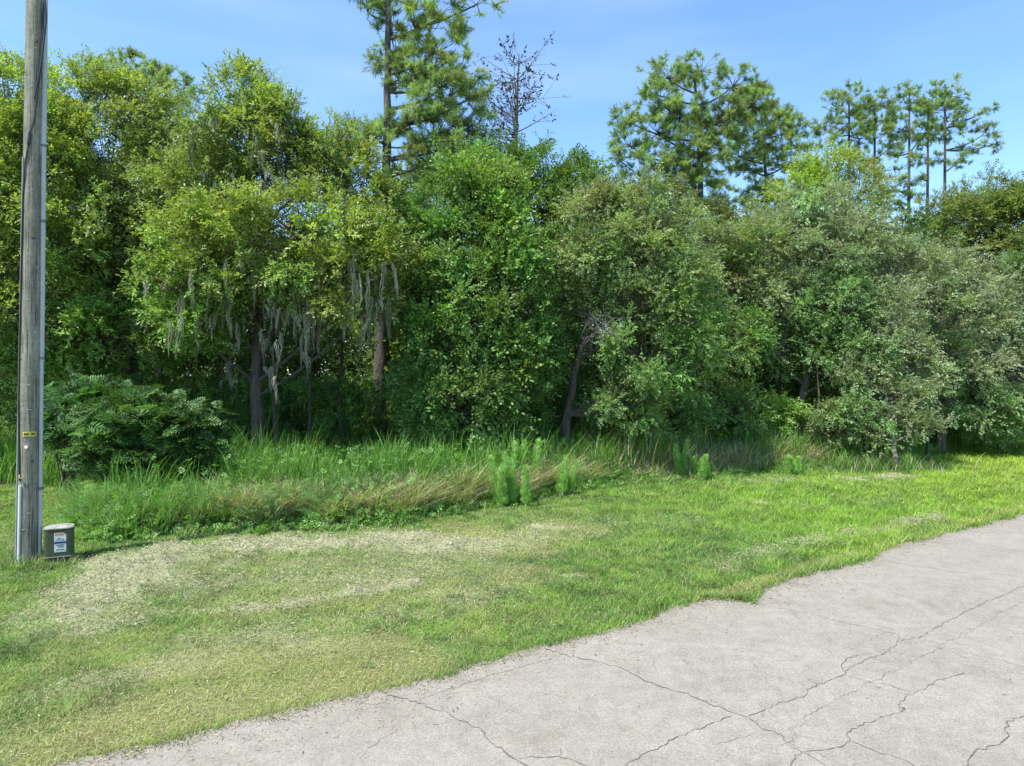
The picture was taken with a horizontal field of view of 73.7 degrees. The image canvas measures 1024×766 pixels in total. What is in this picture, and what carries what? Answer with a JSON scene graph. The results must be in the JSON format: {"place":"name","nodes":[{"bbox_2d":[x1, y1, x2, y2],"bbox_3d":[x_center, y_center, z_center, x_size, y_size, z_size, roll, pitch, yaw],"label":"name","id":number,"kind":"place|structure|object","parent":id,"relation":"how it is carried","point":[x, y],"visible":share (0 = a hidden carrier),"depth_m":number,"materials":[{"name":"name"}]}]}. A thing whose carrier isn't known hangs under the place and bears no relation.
{"place":"outdoors","nodes":[
{"label":"outdoors","id":0,"kind":"place"},
{"bbox_2d":[0,411,1022,555],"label":"tall grass","id":1,"kind":"structure","parent":0,"point":[650,456],"depth_m":13.98,"materials":[{"name":"green plant"}]},
{"bbox_2d":[0,390,1023,765],"bbox_3d":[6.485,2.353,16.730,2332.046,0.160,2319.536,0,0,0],"label":"ground","id":2,"kind":"structure","parent":0,"point":[108,608],"depth_m":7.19,"materials":[{"name":"green plant"}]},
{"bbox_2d":[15,0,47,563],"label":"utility pole","id":3,"kind":"object","parent":2,"relation":"on","point":[29,480],"visible":0.94,"depth_m":9.10,"materials":[{"name":"grey wood"}]},
{"bbox_2d":[43,523,74,562],"bbox_3d":[-6.131,2.177,9.246,0.345,0.527,0.283,0,0,-27],"label":"utility box","id":4,"kind":"object","parent":2,"relation":"on","point":[58,542],"visible":0.92,"depth_m":9.14,"materials":[{"name":"green plastic"}]},
{"bbox_2d":[0,42,130,416],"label":"oak tree","id":5,"kind":"object","parent":2,"relation":"on","point":[12,127],"visible":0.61,"depth_m":16.65,"materials":[{"name":"green plant"}]},
{"bbox_2d":[15,368,118,496],"bbox_3d":[-9.233,1.064,14.512,2.250,2.770,1.970,0,0,-32],"label":"leafy shrub","id":6,"kind":"object","parent":2,"relation":"on","point":[59,403],"visible":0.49,"depth_m":14.30,"materials":[{"name":"green plant"}]},
{"bbox_2d":[66,479,123,516],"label":"fern","id":7,"kind":"object","parent":2,"relation":"on","point":[87,483],"visible":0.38,"depth_m":11.54,"materials":[{"name":"green plant"}]},
{"bbox_2d":[0,38,236,400],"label":"oak tree","id":8,"kind":"object","parent":2,"relation":"on","point":[135,158],"visible":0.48,"depth_m":17.65,"materials":[{"name":"green plant"}]},
{"bbox_2d":[44,376,239,485],"bbox_3d":[-7.042,1.152,13.242,3.393,2.604,2.386,0,0,0],"label":"leafy shrub","id":9,"kind":"object","parent":2,"relation":"on","point":[153,418],"visible":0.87,"depth_m":12.68,"materials":[{"name":"green plant"}]},
{"bbox_2d":[103,43,212,369],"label":"pine tree","id":10,"kind":"object","parent":2,"relation":"on","point":[161,76],"visible":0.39,"depth_m":29.70,"materials":[{"name":"green plant"}]},
{"bbox_2d":[101,126,253,389],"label":"oak tree","id":11,"kind":"object","parent":2,"relation":"on","point":[203,357],"visible":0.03,"depth_m":22.25,"materials":[{"name":"green plant"}]},
{"bbox_2d":[177,489,245,521],"bbox_3d":[-5.004,2.093,11.678,1.243,0.548,1.146,0,0,0],"label":"fern","id":12,"kind":"object","parent":2,"relation":"on","point":[219,502],"visible":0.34,"depth_m":11.49,"materials":[{"name":"green plant"}]},
{"bbox_2d":[182,309,278,422],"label":"sapling","id":13,"kind":"object","parent":2,"relation":"on","point":[219,398],"visible":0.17,"depth_m":19.03,"materials":[{"name":"green plant"}]},
{"bbox_2d":[113,48,434,460],"bbox_3d":[-5.496,-2.848,16.359,7.364,10.720,4.505,0,0,0],"label":"oak tree","id":14,"kind":"object","parent":2,"relation":"on","point":[367,258],"visible":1,"depth_m":15.80,"materials":[{"name":"green plant"}]},
{"bbox_2d":[238,309,333,458],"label":"sapling","id":15,"kind":"object","parent":2,"relation":"on","point":[275,418],"visible":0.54,"depth_m":17.61,"materials":[{"name":"green plant"}]},
{"bbox_2d":[275,289,362,453],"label":"sapling","id":16,"kind":"object","parent":2,"relation":"on","point":[309,400],"visible":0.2,"depth_m":18.52,"materials":[{"name":"plant"}]},
{"bbox_2d":[291,379,372,453],"bbox_3d":[-5.306,1.156,19.927,2.479,2.629,2.094,0,0,0],"label":"understory shrub","id":17,"kind":"object","parent":2,"relation":"on","point":[319,414],"visible":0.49,"depth_m":19.57,"materials":[{"name":"green plant"}]},
{"bbox_2d":[288,303,388,461],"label":"sapling","id":18,"kind":"object","parent":2,"relation":"on","point":[339,342],"visible":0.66,"depth_m":19.00,"materials":[{"name":"green plant"}]},
{"bbox_2d":[347,121,474,454],"bbox_3d":[-3.201,-3.150,22.484,4.730,11.248,3.928,0,0,0],"label":"oak tree","id":19,"kind":"object","parent":2,"relation":"on","point":[390,343],"visible":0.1,"depth_m":21.85,"materials":[{"name":"green plant"}]},
{"bbox_2d":[339,0,510,451],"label":"pine tree","id":20,"kind":"object","parent":2,"relation":"on","point":[419,79],"visible":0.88,"depth_m":20.82,"materials":[{"name":"green plant"}]},
{"bbox_2d":[370,126,578,451],"bbox_3d":[-0.916,-2.018,17.014,5.168,8.992,3.658,0,0,0],"label":"laurel oak","id":21,"kind":"object","parent":2,"relation":"on","point":[465,370],"visible":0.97,"depth_m":16.50,"materials":[{"name":"green plant"}]},
{"bbox_2d":[0,266,975,467],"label":"undergrowth","id":22,"kind":"object","parent":2,"relation":"on","point":[241,417],"visible":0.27,"depth_m":20.79,"materials":[{"name":"green plant"}]},
{"bbox_2d":[45,424,951,544],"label":"weeds","id":23,"kind":"object","parent":2,"relation":"on","point":[341,515],"visible":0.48,"depth_m":12.17,"materials":[{"name":"green plant"}]},
{"bbox_2d":[486,455,513,503],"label":"plume weed","id":24,"kind":"object","parent":2,"relation":"on","point":[501,491],"visible":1,"depth_m":13.20,"materials":[{"name":"green plant"}]},
{"bbox_2d":[0,454,1020,765],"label":"clippings","id":25,"kind":"object","parent":2,"relation":"on","point":[164,546],"visible":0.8,"depth_m":8.07,"materials":[{"name":"plant"}]},
{"bbox_2d":[0,190,1023,448],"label":"distant woods","id":26,"kind":"object","parent":2,"relation":"on","point":[354,366],"visible":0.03,"depth_m":26.91,"materials":[{"name":"green plant"}]},
{"bbox_2d":[498,445,530,505],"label":"plume weed","id":27,"kind":"object","parent":2,"relation":"on","point":[511,476],"visible":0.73,"depth_m":13.29,"materials":[{"name":"green plant"}]},
{"bbox_2d":[464,31,570,158],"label":"bare tree","id":28,"kind":"object","parent":2,"relation":"on","point":[515,111],"visible":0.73,"depth_m":25.86,"materials":[{"name":"grey plant"}]},
{"bbox_2d":[479,398,561,449],"bbox_3d":[0.127,1.309,18.233,2.396,2.324,1.984,0,0,0],"label":"understory shrub","id":29,"kind":"object","parent":2,"relation":"on","point":[543,413],"visible":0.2,"depth_m":17.84,"materials":[{"name":"green plant"}]},
{"bbox_2d":[521,437,542,478],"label":"plume weed","id":30,"kind":"object","parent":2,"relation":"on","point":[537,449],"visible":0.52,"depth_m":15.05,"materials":[{"name":"green plant"}]},
{"bbox_2d":[469,124,625,435],"bbox_3d":[0.974,-2.630,20.607,5.060,10.238,3.853,0,0,0],"label":"oak tree","id":31,"kind":"object","parent":2,"relation":"on","point":[563,173],"visible":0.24,"depth_m":20.29,"materials":[{"name":"green plant"}]},
{"bbox_2d":[554,454,578,493],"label":"plume weed","id":32,"kind":"object","parent":2,"relation":"on","point":[565,483],"visible":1,"depth_m":14.70,"materials":[{"name":"green plant"}]},
{"bbox_2d":[550,294,623,404],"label":"sapling","id":33,"kind":"object","parent":2,"relation":"on","point":[576,336],"visible":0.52,"depth_m":17.65,"materials":[{"name":"green plant"}]},
{"bbox_2d":[574,390,676,449],"bbox_3d":[2.973,1.334,18.479,2.772,2.274,1.958,0,0,0],"label":"understory shrub","id":34,"kind":"object","parent":2,"relation":"on","point":[592,430],"visible":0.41,"depth_m":18.01,"materials":[{"name":"green plant"}]},
{"bbox_2d":[522,160,742,449],"bbox_3d":[2.865,-1.582,17.418,5.950,8.122,3.779,0,0,0],"label":"oak tree","id":35,"kind":"object","parent":2,"relation":"on","point":[607,199],"visible":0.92,"depth_m":17.03,"materials":[{"name":"green plant"}]},
{"bbox_2d":[673,439,690,476],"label":"plume weed","id":36,"kind":"object","parent":2,"relation":"on","point":[679,460],"visible":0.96,"depth_m":17.08,"materials":[{"name":"green plant"}]},
{"bbox_2d":[584,166,788,422],"bbox_3d":[6.072,-2.479,23.413,7.896,9.952,4.784,0,0,0],"label":"oak tree","id":37,"kind":"object","parent":2,"relation":"on","point":[716,206],"visible":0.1,"depth_m":23.05,"materials":[{"name":"green plant"}]},
{"bbox_2d":[604,47,778,371],"bbox_3d":[8.169,-6.270,31.121,8.243,17.491,3.490,0,0,0],"label":"pine tree","id":38,"kind":"object","parent":2,"relation":"on","point":[710,135],"visible":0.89,"depth_m":30.69,"materials":[{"name":"green plant"}]},
{"bbox_2d":[689,453,711,478],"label":"plume weed","id":39,"kind":"object","parent":2,"relation":"on","point":[702,469],"visible":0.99,"depth_m":16.88,"materials":[{"name":"green plant"}]},
{"bbox_2d":[649,198,804,442],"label":"oak tree","id":40,"kind":"object","parent":2,"relation":"on","point":[746,239],"visible":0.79,"depth_m":19.99,"materials":[{"name":"green plant"}]},
{"bbox_2d":[712,320,793,434],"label":"sapling","id":41,"kind":"object","parent":2,"relation":"on","point":[742,359],"visible":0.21,"depth_m":20.46,"materials":[{"name":"green plant"}]},
{"bbox_2d":[714,80,818,213],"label":"pine tree","id":42,"kind":"object","parent":2,"relation":"on","point":[762,151],"visible":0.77,"depth_m":32.65,"materials":[{"name":"green plant"}]},
{"bbox_2d":[743,384,817,442],"bbox_3d":[7.972,1.250,20.499,2.296,2.441,1.692,0,0,0],"label":"understory shrub","id":43,"kind":"object","parent":2,"relation":"on","point":[789,409],"visible":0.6,"depth_m":20.16,"materials":[{"name":"green plant"}]},
{"bbox_2d":[785,454,801,475],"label":"plume weed","id":44,"kind":"object","parent":2,"relation":"on","point":[794,467],"visible":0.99,"depth_m":17.79,"materials":[{"name":"green plant"}]},
{"bbox_2d":[777,332,860,442],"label":"sapling","id":45,"kind":"object","parent":2,"relation":"on","point":[818,356],"visible":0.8,"depth_m":20.04,"materials":[{"name":"green plant"}]},
{"bbox_2d":[785,332,858,397],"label":"sapling","id":46,"kind":"object","parent":2,"relation":"on","point":[828,363],"visible":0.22,"depth_m":20.98,"materials":[{"name":"green plant"}]},
{"bbox_2d":[746,137,901,396],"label":"oak tree","id":47,"kind":"object","parent":2,"relation":"on","point":[817,170],"visible":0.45,"depth_m":24.47,"materials":[{"name":"green plant"}]},
{"bbox_2d":[731,169,954,434],"bbox_3d":[9.966,-1.997,20.876,7.020,8.971,4.006,0,0,0],"label":"oak tree","id":48,"kind":"object","parent":2,"relation":"on","point":[816,222],"visible":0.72,"depth_m":20.31,"materials":[{"name":"green plant"}]},
{"bbox_2d":[804,395,883,448],"bbox_3d":[9.482,1.402,19.614,2.340,2.138,1.832,0,0,-23],"label":"understory shrub","id":49,"kind":"object","parent":2,"relation":"on","point":[828,427],"visible":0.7,"depth_m":19.32,"materials":[{"name":"green plant"}]},
{"bbox_2d":[808,76,880,199],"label":"pine tree","id":50,"kind":"object","parent":2,"relation":"on","point":[816,128],"visible":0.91,"depth_m":41.77,"materials":[{"name":"green plant"}]},
{"bbox_2d":[804,301,894,449],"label":"sapling","id":51,"kind":"object","parent":2,"relation":"on","point":[830,324],"visible":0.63,"depth_m":19.86,"materials":[{"name":"green plant"}]},
{"bbox_2d":[827,317,898,451],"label":"sapling","id":52,"kind":"object","parent":2,"relation":"on","point":[863,439],"visible":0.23,"depth_m":20.25,"materials":[{"name":"green plant"}]},
{"bbox_2d":[841,83,907,180],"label":"pine tree","id":53,"kind":"object","parent":2,"relation":"on","point":[887,128],"visible":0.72,"depth_m":41.63,"materials":[{"name":"green plant"}]},
{"bbox_2d":[814,314,962,464],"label":"oak","id":54,"kind":"object","parent":2,"relation":"on","point":[920,392],"visible":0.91,"depth_m":18.98,"materials":[{"name":"green plant"}]},
{"bbox_2d":[798,222,1005,408],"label":"oak tree","id":55,"kind":"object","parent":2,"relation":"on","point":[908,229],"visible":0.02,"depth_m":24.86,"materials":[{"name":"green plant"}]},
{"bbox_2d":[879,78,937,226],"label":"pine tree","id":56,"kind":"object","parent":2,"relation":"on","point":[907,137],"visible":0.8,"depth_m":41.91,"materials":[{"name":"green plant"}]},
{"bbox_2d":[911,98,948,217],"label":"pine tree","id":57,"kind":"object","parent":2,"relation":"on","point":[928,162],"visible":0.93,"depth_m":41.83,"materials":[{"name":"green plant"}]},
{"bbox_2d":[916,307,980,457],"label":"sapling","id":58,"kind":"object","parent":2,"relation":"on","point":[950,342],"visible":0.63,"depth_m":21.25,"materials":[{"name":"green plant"}]},
{"bbox_2d":[874,232,1023,451],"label":"oak tree","id":59,"kind":"object","parent":2,"relation":"on","point":[988,312],"visible":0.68,"depth_m":22.03,"materials":[{"name":"green plant"}]},
{"bbox_2d":[917,71,1007,201],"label":"pine tree","id":60,"kind":"object","parent":2,"relation":"on","point":[947,104],"visible":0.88,"depth_m":41.95,"materials":[{"name":"green plant"}]},
{"bbox_2d":[903,159,1023,373],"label":"oak tree","id":61,"kind":"object","parent":2,"relation":"on","point":[1000,208],"visible":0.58,"depth_m":28.10,"materials":[{"name":"green plant"}]},
{"bbox_2d":[952,401,1023,454],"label":"understory shrub","id":62,"kind":"object","parent":2,"relation":"on","point":[993,438],"visible":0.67,"depth_m":22.03,"materials":[{"name":"green plant"}]},
{"bbox_2d":[972,245,1023,429],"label":"oak tree","id":63,"kind":"object","parent":2,"relation":"on","point":[1014,259],"visible":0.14,"depth_m":23.86,"materials":[{"name":"green plant"}]},
{"bbox_2d":[0,0,1023,375],"label":"sky","id":64,"kind":"structure","parent":0,"point":[804,48],"materials":[{"name":"blue"}]},
{"bbox_2d":[47,514,1023,765],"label":"road","id":65,"kind":"structure","parent":0,"point":[915,648],"depth_m":5.24,"materials":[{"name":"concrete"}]},
{"bbox_2d":[54,513,1023,765],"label":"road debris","id":66,"kind":"object","parent":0,"point":[544,655],"visible":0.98,"depth_m":5.69,"materials":[{"name":"plant"}]}
]}

